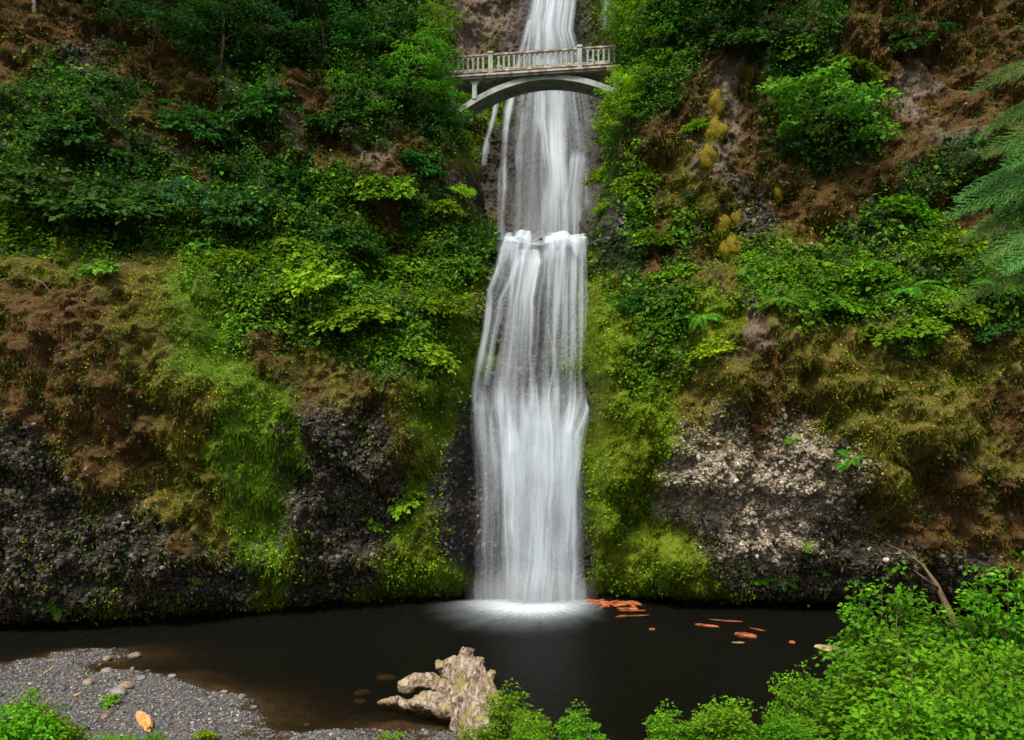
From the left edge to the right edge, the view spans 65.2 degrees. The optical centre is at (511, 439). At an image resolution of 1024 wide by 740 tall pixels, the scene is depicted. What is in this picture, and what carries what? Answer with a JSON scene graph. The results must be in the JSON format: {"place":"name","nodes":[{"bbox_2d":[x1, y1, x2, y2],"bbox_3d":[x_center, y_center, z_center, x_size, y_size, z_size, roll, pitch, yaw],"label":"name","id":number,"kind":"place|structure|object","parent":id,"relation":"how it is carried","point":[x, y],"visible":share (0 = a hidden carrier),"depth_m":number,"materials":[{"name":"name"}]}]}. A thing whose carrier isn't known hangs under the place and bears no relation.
{"place":"outdoors","nodes":[
{"label":"outdoors","id":0,"kind":"place"},
{"bbox_2d":[0,0,1023,647],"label":"cliff","id":1,"kind":"structure","parent":0,"point":[40,632],"depth_m":43.74,"materials":[{"name":"plant"}]},
{"bbox_2d":[0,150,82,215],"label":"dark shrub","id":2,"kind":"object","parent":1,"relation":"on","point":[14,186],"visible":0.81,"depth_m":41.33,"materials":[{"name":"green plant"}]},
{"bbox_2d":[11,107,105,152],"bbox_3d":[-24.890,-16.797,43.626,4.518,2.734,3.914,0,0,29],"label":"dark shrub","id":3,"kind":"object","parent":1,"relation":"on","point":[38,138],"visible":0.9,"depth_m":43.05,"materials":[{"name":"green plant"}]},
{"bbox_2d":[73,255,120,281],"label":"broadleaf plant","id":4,"kind":"object","parent":1,"relation":"on","point":[112,267],"visible":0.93,"depth_m":39.01,"materials":[{"name":"green plant"}]},
{"bbox_2d":[24,185,174,224],"bbox_3d":[-21.693,-12.463,42.850,6.646,1.953,8.358,16,23,29],"label":"dark shrub","id":5,"kind":"object","parent":1,"relation":"on","point":[128,205],"visible":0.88,"depth_m":41.62,"materials":[{"name":"green plant"}]},
{"bbox_2d":[71,143,164,178],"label":"dark shrub","id":6,"kind":"object","parent":1,"relation":"on","point":[112,152],"visible":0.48,"depth_m":45.02,"materials":[{"name":"green plant"}]},
{"bbox_2d":[82,0,227,83],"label":"maple tree","id":7,"kind":"object","parent":1,"relation":"on","point":[137,10],"visible":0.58,"depth_m":47.34,"materials":[{"name":"green plant"}]},
{"bbox_2d":[153,175,222,218],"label":"leafy shrub","id":8,"kind":"object","parent":1,"relation":"on","point":[168,197],"visible":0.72,"depth_m":44.84,"materials":[{"name":"green plant"}]},
{"bbox_2d":[149,96,244,152],"bbox_3d":[-18.384,-18.464,47.087,5.599,3.279,4.774,0,0,-34],"label":"dark shrub","id":9,"kind":"object","parent":1,"relation":"on","point":[213,123],"visible":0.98,"depth_m":46.56,"materials":[{"name":"green plant"}]},
{"bbox_2d":[150,0,282,69],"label":"maple tree","id":10,"kind":"object","parent":1,"relation":"on","point":[203,7],"visible":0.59,"depth_m":47.65,"materials":[{"name":"green plant"}]},
{"bbox_2d":[196,245,263,272],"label":"leafy shrub","id":11,"kind":"object","parent":1,"relation":"on","point":[244,255],"visible":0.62,"depth_m":42.75,"materials":[{"name":"green plant"}]},
{"bbox_2d":[201,183,287,227],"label":"dark shrub","id":12,"kind":"object","parent":1,"relation":"on","point":[240,203],"visible":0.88,"depth_m":44.08,"materials":[{"name":"green plant"}]},
{"bbox_2d":[202,0,305,62],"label":"maple tree","id":13,"kind":"object","parent":1,"relation":"on","point":[268,11],"visible":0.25,"depth_m":48.17,"materials":[{"name":"green plant"}]},
{"bbox_2d":[220,85,308,131],"bbox_3d":[-15.230,-20.054,48.482,5.726,2.812,5.384,-22,16,-34],"label":"dark shrub","id":14,"kind":"object","parent":1,"relation":"on","point":[259,114],"visible":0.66,"depth_m":47.31,"materials":[{"name":"green plant"}]},
{"bbox_2d":[250,167,346,199],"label":"dark shrub","id":15,"kind":"object","parent":1,"relation":"on","point":[305,184],"visible":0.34,"depth_m":46.89,"materials":[{"name":"green plant"}]},
{"bbox_2d":[255,259,345,302],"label":"leafy shrub","id":16,"kind":"object","parent":1,"relation":"on","point":[328,280],"visible":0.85,"depth_m":42.37,"materials":[{"name":"green plant"}]},
{"bbox_2d":[237,231,368,266],"bbox_3d":[-12.456,-11.212,46.308,6.605,1.858,6.577,21,28,34],"label":"leafy shrub","id":17,"kind":"object","parent":1,"relation":"on","point":[295,255],"visible":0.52,"depth_m":44.74,"materials":[{"name":"green plant"}]},
{"bbox_2d":[268,0,384,59],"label":"maple tree","id":18,"kind":"object","parent":1,"relation":"on","point":[301,27],"visible":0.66,"depth_m":49.15,"materials":[{"name":"green plant"}]},
{"bbox_2d":[299,96,376,140],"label":"dark shrub","id":19,"kind":"object","parent":1,"relation":"on","point":[321,125],"visible":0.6,"depth_m":48.20,"materials":[{"name":"green plant"}]},
{"bbox_2d":[305,303,402,335],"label":"leafy shrub","id":20,"kind":"object","parent":1,"relation":"on","point":[371,312],"visible":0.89,"depth_m":42.53,"materials":[{"name":"green plant"}]},
{"bbox_2d":[327,221,390,261],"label":"dark shrub","id":21,"kind":"object","parent":1,"relation":"on","point":[372,251],"visible":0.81,"depth_m":45.73,"materials":[{"name":"green plant"}]},
{"bbox_2d":[314,19,421,96],"bbox_3d":[-9.024,-22.834,50.874,7.371,8.384,6.436,0,0,-26],"label":"maple tree","id":22,"kind":"object","parent":1,"relation":"on","point":[352,74],"visible":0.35,"depth_m":49.30,"materials":[{"name":"green plant"}]},
{"bbox_2d":[349,173,419,210],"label":"leafy shrub","id":23,"kind":"object","parent":1,"relation":"on","point":[400,191],"visible":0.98,"depth_m":46.54,"materials":[{"name":"green plant"}]},
{"bbox_2d":[368,332,420,357],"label":"leafy shrub","id":24,"kind":"object","parent":1,"relation":"on","point":[388,342],"visible":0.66,"depth_m":43.65,"materials":[{"name":"green plant"}]},
{"bbox_2d":[369,252,426,281],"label":"leafy shrub","id":25,"kind":"object","parent":1,"relation":"on","point":[396,265],"visible":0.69,"depth_m":47.41,"materials":[{"name":"green plant"}]},
{"bbox_2d":[387,489,425,520],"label":"plant","id":26,"kind":"object","parent":1,"relation":"on","point":[400,507],"visible":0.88,"depth_m":44.17,"materials":[{"name":"green plant"}]},
{"bbox_2d":[364,17,466,136],"bbox_3d":[-6.457,-21.144,49.941,7.371,8.384,6.436,0,0,43],"label":"maple tree","id":27,"kind":"object","parent":1,"relation":"on","point":[411,51],"visible":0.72,"depth_m":48.79,"materials":[{"name":"green plant"}]},
{"bbox_2d":[396,143,450,179],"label":"dark shrub","id":28,"kind":"object","parent":1,"relation":"on","point":[412,157],"visible":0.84,"depth_m":48.56,"materials":[{"name":"green plant"}]},
{"bbox_2d":[400,337,461,374],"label":"leafy shrub","id":29,"kind":"object","parent":1,"relation":"on","point":[443,358],"visible":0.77,"depth_m":44.04,"materials":[{"name":"green plant"}]},
{"bbox_2d":[403,0,469,75],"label":"maple tree","id":30,"kind":"object","parent":1,"relation":"on","point":[440,17],"visible":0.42,"depth_m":52.06,"materials":[{"name":"green plant"}]},
{"bbox_2d":[415,288,471,317],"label":"leafy shrub","id":31,"kind":"object","parent":1,"relation":"on","point":[441,304],"visible":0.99,"depth_m":44.96,"materials":[{"name":"green plant"}]},
{"bbox_2d":[421,198,466,221],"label":"leafy shrub","id":32,"kind":"object","parent":1,"relation":"on","point":[436,204],"visible":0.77,"depth_m":48.63,"materials":[{"name":"green plant"}]},
{"bbox_2d":[420,70,472,134],"bbox_3d":[-4.246,-21.016,51.014,3.537,4.935,3.875,0,0,-16],"label":"maple tree","id":33,"kind":"object","parent":1,"relation":"on","point":[448,78],"visible":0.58,"depth_m":50.60,"materials":[{"name":"green plant"}]},
{"bbox_2d":[0,1,1022,616],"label":"lime ground cover","id":34,"kind":"object","parent":1,"relation":"on","point":[484,383],"visible":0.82,"depth_m":43.42,"materials":[{"name":"green plant"}]},
{"bbox_2d":[0,0,1023,631],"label":"ground cover","id":35,"kind":"object","parent":1,"relation":"on","point":[18,216],"visible":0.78,"depth_m":43.95,"materials":[{"name":"green plant"}]},
{"bbox_2d":[0,0,1023,624],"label":"dark ground cover","id":36,"kind":"object","parent":1,"relation":"on","point":[404,18],"visible":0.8,"depth_m":45.48,"materials":[{"name":"green plant"}]},
{"bbox_2d":[0,0,1023,622],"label":"dry moss","id":37,"kind":"object","parent":1,"relation":"on","point":[826,182],"visible":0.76,"depth_m":41.97,"materials":[{"name":"plant"}]},
{"bbox_2d":[0,0,1023,624],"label":"creeping plants","id":38,"kind":"object","parent":1,"relation":"on","point":[494,358],"visible":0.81,"depth_m":42.74,"materials":[{"name":"green plant"}]},
{"bbox_2d":[0,0,1023,402],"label":"broad leaved plants","id":39,"kind":"object","parent":1,"relation":"on","point":[462,246],"visible":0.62,"depth_m":44.47,"materials":[{"name":"green plant"}]},
{"bbox_2d":[0,0,1023,625],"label":"olive moss","id":40,"kind":"object","parent":1,"relation":"attached to","point":[974,416],"visible":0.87,"depth_m":40.47,"materials":[{"name":"plant"}]},
{"bbox_2d":[0,0,1023,622],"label":"grass","id":41,"kind":"structure","parent":1,"relation":"on","point":[228,492],"depth_m":41.06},
{"bbox_2d":[0,10,1023,623],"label":"green moss","id":42,"kind":"object","parent":1,"relation":"on","point":[708,594],"visible":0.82,"depth_m":44.15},
{"bbox_2d":[0,0,1023,624],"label":"rock face","id":43,"kind":"object","parent":1,"relation":"on","point":[66,578],"visible":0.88,"depth_m":42.65},
{"bbox_2d":[2,2,1023,613],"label":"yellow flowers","id":44,"kind":"object","parent":1,"relation":"on","point":[578,294],"visible":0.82,"depth_m":40.54,"materials":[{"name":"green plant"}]},
{"bbox_2d":[438,44,620,124],"bbox_3d":[2.200,-22.858,54.057,19.100,6.245,2.480,0,0,8],"label":"footbridge","id":45,"kind":"object","parent":1,"relation":"on","point":[488,87],"visible":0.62,"depth_m":53.47,"materials":[{"name":"grey concrete"}]},
{"bbox_2d":[596,0,638,43],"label":"maple tree","id":46,"kind":"object","parent":1,"relation":"on","point":[613,8],"visible":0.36,"depth_m":50.57,"materials":[{"name":"green plant"}]},
{"bbox_2d":[586,64,653,170],"bbox_3d":[6.707,-18.990,47.581,4.509,5.730,4.386,0,0,-29],"label":"maple tree","id":47,"kind":"object","parent":1,"relation":"on","point":[620,80],"visible":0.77,"depth_m":46.96,"materials":[{"name":"green plant"}]},
{"bbox_2d":[607,288,655,315],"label":"dark shrub","id":48,"kind":"object","parent":1,"relation":"on","point":[625,305],"visible":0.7,"depth_m":43.30,"materials":[{"name":"green plant"}]},
{"bbox_2d":[609,165,662,196],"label":"leafy shrub","id":49,"kind":"object","parent":1,"relation":"on","point":[650,179],"visible":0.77,"depth_m":46.52,"materials":[{"name":"green plant"}]},
{"bbox_2d":[600,47,686,161],"bbox_3d":[8.647,-18.627,47.727,6.250,7.960,5.704,0,0,-23],"label":"maple tree","id":50,"kind":"object","parent":1,"relation":"on","point":[637,72],"visible":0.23,"depth_m":46.98,"materials":[{"name":"green plant"}]},
{"bbox_2d":[628,228,678,251],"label":"leafy shrub","id":51,"kind":"object","parent":1,"relation":"on","point":[664,240],"visible":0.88,"depth_m":44.70,"materials":[{"name":"green plant"}]},
{"bbox_2d":[618,0,721,89],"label":"maple tree","id":52,"kind":"object","parent":1,"relation":"on","point":[656,29],"visible":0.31,"depth_m":46.27,"materials":[{"name":"green plant"}]},
{"bbox_2d":[642,262,707,282],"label":"leafy shrub","id":53,"kind":"object","parent":1,"relation":"on","point":[691,267],"visible":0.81,"depth_m":43.16,"materials":[{"name":"green plant"}]},
{"bbox_2d":[674,302,724,331],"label":"fern","id":54,"kind":"object","parent":1,"relation":"on","point":[707,315],"visible":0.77,"depth_m":41.25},
{"bbox_2d":[660,0,746,63],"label":"maple tree","id":55,"kind":"object","parent":1,"relation":"on","point":[674,20],"visible":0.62,"depth_m":45.12,"materials":[{"name":"green plant"}]},
{"bbox_2d":[696,140,718,173],"bbox_3d":[10.922,-15.623,44.269,1.745,2.180,1.226,0,0,-43],"label":"moss pillow","id":56,"kind":"object","parent":1,"relation":"on","point":[707,156],"visible":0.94,"depth_m":43.91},
{"bbox_2d":[684,335,739,362],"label":"leafy shrub","id":57,"kind":"object","parent":1,"relation":"on","point":[725,346],"visible":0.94,"depth_m":40.63,"materials":[{"name":"green plant"}]},
{"bbox_2d":[703,117,727,144],"bbox_3d":[11.337,-17.170,44.538,1.569,1.921,1.135,0,0,8],"label":"moss pillow","id":58,"kind":"object","parent":1,"relation":"on","point":[716,127],"visible":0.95,"depth_m":44.22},
{"bbox_2d":[718,232,745,261],"bbox_3d":[12.270,-10.621,44.568,1.741,2.066,1.125,0,0,19],"label":"moss pillow","id":59,"kind":"object","parent":1,"relation":"on","point":[727,246],"visible":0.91,"depth_m":44.32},
{"bbox_2d":[702,25,781,49],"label":"dark shrub","id":60,"kind":"object","parent":1,"relation":"on","point":[755,35],"visible":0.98,"depth_m":44.34,"materials":[{"name":"green plant"}]},
{"bbox_2d":[641,397,883,595],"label":"pale cobbles","id":61,"kind":"object","parent":1,"relation":"on","point":[808,519],"visible":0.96,"depth_m":41.59,"materials":[{"name":"stone"}]},
{"bbox_2d":[756,284,812,311],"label":"fern","id":62,"kind":"object","parent":1,"relation":"on","point":[787,299],"visible":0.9,"depth_m":39.76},
{"bbox_2d":[777,26,825,59],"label":"leafy shrub","id":63,"kind":"object","parent":1,"relation":"on","point":[795,39],"visible":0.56,"depth_m":44.95,"materials":[{"name":"green plant"}]},
{"bbox_2d":[756,58,905,177],"bbox_3d":[17.401,-16.949,44.750,8.522,5.460,9.179,0,0,0],"label":"maple tree","id":64,"kind":"object","parent":1,"relation":"on","point":[818,79],"visible":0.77,"depth_m":42.90,"materials":[{"name":"green plant"}]},
{"bbox_2d":[795,284,874,319],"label":"leafy shrub","id":65,"kind":"object","parent":1,"relation":"on","point":[830,303],"visible":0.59,"depth_m":40.01,"materials":[{"name":"green plant"}]},
{"bbox_2d":[812,53,887,80],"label":"leafy shrub","id":66,"kind":"object","parent":1,"relation":"on","point":[864,64],"visible":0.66,"depth_m":44.28,"materials":[{"name":"green plant"}]},
{"bbox_2d":[837,260,907,286],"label":"leafy shrub","id":67,"kind":"object","parent":1,"relation":"on","point":[882,266],"visible":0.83,"depth_m":40.74,"materials":[{"name":"green plant"}]},
{"bbox_2d":[857,203,910,227],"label":"dark shrub","id":68,"kind":"object","parent":1,"relation":"on","point":[883,215],"visible":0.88,"depth_m":42.73,"materials":[{"name":"green plant"}]},
{"bbox_2d":[866,277,946,298],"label":"fern","id":69,"kind":"object","parent":1,"relation":"on","point":[915,287],"visible":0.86,"depth_m":39.79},
{"bbox_2d":[861,313,953,346],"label":"leafy shrub","id":70,"kind":"object","parent":1,"relation":"on","point":[921,330],"visible":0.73,"depth_m":38.35,"materials":[{"name":"green plant"}]},
{"bbox_2d":[882,20,940,56],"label":"dark shrub","id":71,"kind":"object","parent":1,"relation":"on","point":[928,39],"visible":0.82,"depth_m":45.64,"materials":[{"name":"green plant"}]},
{"bbox_2d":[876,191,949,227],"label":"leafy shrub","id":72,"kind":"object","parent":1,"relation":"on","point":[914,210],"visible":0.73,"depth_m":42.63,"materials":[{"name":"green plant"}]},
{"bbox_2d":[881,2,961,35],"bbox_3d":[23.527,-24.132,46.925,4.553,5.011,4.070,0,0,2],"label":"maple tree","id":73,"kind":"object","parent":1,"relation":"on","point":[944,26],"visible":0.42,"depth_m":45.83,"materials":[{"name":"green plant"}]},
{"bbox_2d":[910,228,989,261],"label":"leafy shrub","id":74,"kind":"object","parent":1,"relation":"on","point":[958,252],"visible":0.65,"depth_m":41.26,"materials":[{"name":"green plant"}]},
{"bbox_2d":[931,294,989,326],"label":"leafy shrub","id":75,"kind":"object","parent":1,"relation":"on","point":[974,314],"visible":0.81,"depth_m":38.74,"materials":[{"name":"green plant"}]},
{"bbox_2d":[969,316,1023,343],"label":"dark shrub","id":76,"kind":"object","parent":1,"relation":"on","point":[986,334],"visible":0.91,"depth_m":38.54,"materials":[{"name":"green plant"}]},
{"bbox_2d":[0,610,1023,739],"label":"ground","id":77,"kind":"structure","parent":0,"point":[621,677],"depth_m":37.23,"materials":[{"name":"liquid"}]},
{"bbox_2d":[0,697,72,739],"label":"shrub","id":78,"kind":"object","parent":77,"relation":"on","point":[17,734],"visible":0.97,"depth_m":20.42,"materials":[{"name":"green plant"}]},
{"bbox_2d":[0,685,72,739],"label":"shrub","id":79,"kind":"object","parent":77,"relation":"on","point":[33,695],"visible":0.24,"depth_m":21.60,"materials":[{"name":"green plant"}]},
{"bbox_2d":[13,707,90,739],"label":"shrub","id":80,"kind":"object","parent":77,"relation":"on","point":[74,732],"visible":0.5,"depth_m":21.02,"materials":[{"name":"green plant"}]},
{"bbox_2d":[0,647,457,739],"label":"pebbles","id":81,"kind":"object","parent":77,"relation":"on","point":[201,697],"visible":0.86,"depth_m":28.65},
{"bbox_2d":[377,647,511,739],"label":"root stump","id":82,"kind":"object","parent":77,"relation":"on","point":[461,685],"visible":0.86,"depth_m":26.84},
{"bbox_2d":[476,677,544,739],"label":"shrub","id":83,"kind":"object","parent":77,"relation":"on","point":[503,720],"visible":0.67,"depth_m":13.68,"materials":[{"name":"green plant"}]},
{"bbox_2d":[511,709,555,739],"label":"shrub","id":84,"kind":"object","parent":77,"relation":"on","point":[523,734],"visible":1,"depth_m":12.62,"materials":[{"name":"green plant"}]},
{"bbox_2d":[554,699,608,739],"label":"shrub","id":85,"kind":"object","parent":77,"relation":"on","point":[576,733],"visible":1,"depth_m":13.16,"materials":[{"name":"green plant"}]},
{"bbox_2d":[642,698,691,739],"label":"shrub","id":86,"kind":"object","parent":77,"relation":"on","point":[668,734],"visible":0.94,"depth_m":12.76,"materials":[{"name":"green plant"}]},
{"bbox_2d":[678,695,762,739],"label":"shrub","id":87,"kind":"object","parent":77,"relation":"on","point":[722,729],"visible":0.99,"depth_m":12.49,"materials":[{"name":"green plant"}]},
{"bbox_2d":[756,706,820,739],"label":"shrub","id":88,"kind":"object","parent":77,"relation":"on","point":[789,734],"visible":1,"depth_m":12.04,"materials":[{"name":"green plant"}]},
{"bbox_2d":[759,660,823,739],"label":"shrub","id":89,"kind":"object","parent":77,"relation":"on","point":[802,710],"visible":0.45,"depth_m":13.80,"materials":[{"name":"green plant"}]},
{"bbox_2d":[805,671,905,739],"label":"shrub","id":90,"kind":"object","parent":77,"relation":"on","point":[824,722],"visible":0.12,"depth_m":12.55,"materials":[{"name":"green plant"}]},
{"bbox_2d":[812,561,938,720],"bbox_3d":[6.706,4.353,14.532,2.620,4.322,2.551,0,0,-26],"label":"shrub","id":91,"kind":"object","parent":77,"relation":"on","point":[862,624],"visible":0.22,"depth_m":14.59,"materials":[{"name":"green plant"}]},
{"bbox_2d":[794,626,987,739],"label":"shrub","id":92,"kind":"object","parent":77,"relation":"on","point":[885,668],"visible":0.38,"depth_m":12.35,"materials":[{"name":"green plant"}]},
{"bbox_2d":[884,542,963,638],"bbox_3d":[8.118,2.979,15.766,1.459,1.809,0.529,0,0,24],"label":"dead branch","id":93,"kind":"object","parent":77,"relation":"on","point":[940,593],"visible":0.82,"depth_m":15.67,"materials":[{"name":"brown wood"}]},
{"bbox_2d":[840,685,1009,739],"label":"shrub","id":94,"kind":"object","parent":77,"relation":"on","point":[889,724],"visible":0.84,"depth_m":9.97,"materials":[{"name":"green plant"}]},
{"bbox_2d":[878,639,1023,738],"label":"shrub","id":95,"kind":"object","parent":77,"relation":"on","point":[962,690],"visible":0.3,"depth_m":11.00,"materials":[{"name":"green plant"}]},
{"bbox_2d":[894,589,1019,697],"bbox_3d":[7.522,4.276,13.549,2.618,3.562,2.550,0,0,-15],"label":"shrub","id":96,"kind":"object","parent":77,"relation":"on","point":[937,636],"visible":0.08,"depth_m":13.68,"materials":[{"name":"green plant"}]},
{"bbox_2d":[922,669,1023,739],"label":"shrub","id":97,"kind":"object","parent":77,"relation":"on","point":[972,723],"visible":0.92,"depth_m":9.59,"materials":[{"name":"green plant"}]},
{"bbox_2d":[931,550,1023,700],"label":"shrub","id":98,"kind":"object","parent":77,"relation":"on","point":[1014,634],"visible":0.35,"depth_m":13.04,"materials":[{"name":"green plant"}]},
{"bbox_2d":[943,19,1023,309],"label":"conifer","id":99,"kind":"object","parent":77,"relation":"on","point":[1018,184],"visible":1,"depth_m":24.79,"materials":[{"name":"green plant"}]},
{"bbox_2d":[433,0,611,245],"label":"cliff","id":100,"kind":"structure","parent":0,"point":[523,176],"depth_m":74.53,"materials":[{"name":"stone"}]},
{"bbox_2d":[433,0,611,247],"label":"ground cover","id":101,"kind":"object","parent":100,"relation":"on","point":[498,112],"visible":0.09,"depth_m":74.31,"materials":[{"name":"green plant"}]},
{"bbox_2d":[453,0,611,241],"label":"moss","id":102,"kind":"object","parent":100,"relation":"on","point":[504,103],"visible":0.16,"depth_m":74.49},
{"bbox_2d":[475,230,587,603],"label":"waterfall","id":103,"kind":"structure","parent":0,"point":[532,267],"depth_m":46.69,"materials":[{"name":"liquid"}]},
{"bbox_2d":[490,0,576,227],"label":"waterfall","id":104,"kind":"structure","parent":0,"point":[555,126],"depth_m":71.76,"materials":[{"name":"liquid"}]},
{"bbox_2d":[497,239,586,256],"bbox_3d":[1.000,-15.759,63.650,26.000,9.412,30.700,0,0,0],"label":"stream ledge","id":105,"kind":"object","parent":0,"point":[544,250],"visible":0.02,"depth_m":48.77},
{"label":"pool","id":106,"kind":"structure","parent":0,"visible":0},
{"bbox_2d":[483,599,576,614],"bbox_3d":[0.067,9.446,42.962,12.674,0.084,11.327,0,0,0],"label":"foam","id":107,"kind":"object","parent":106,"relation":"on","point":[521,605],"visible":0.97,"depth_m":45.65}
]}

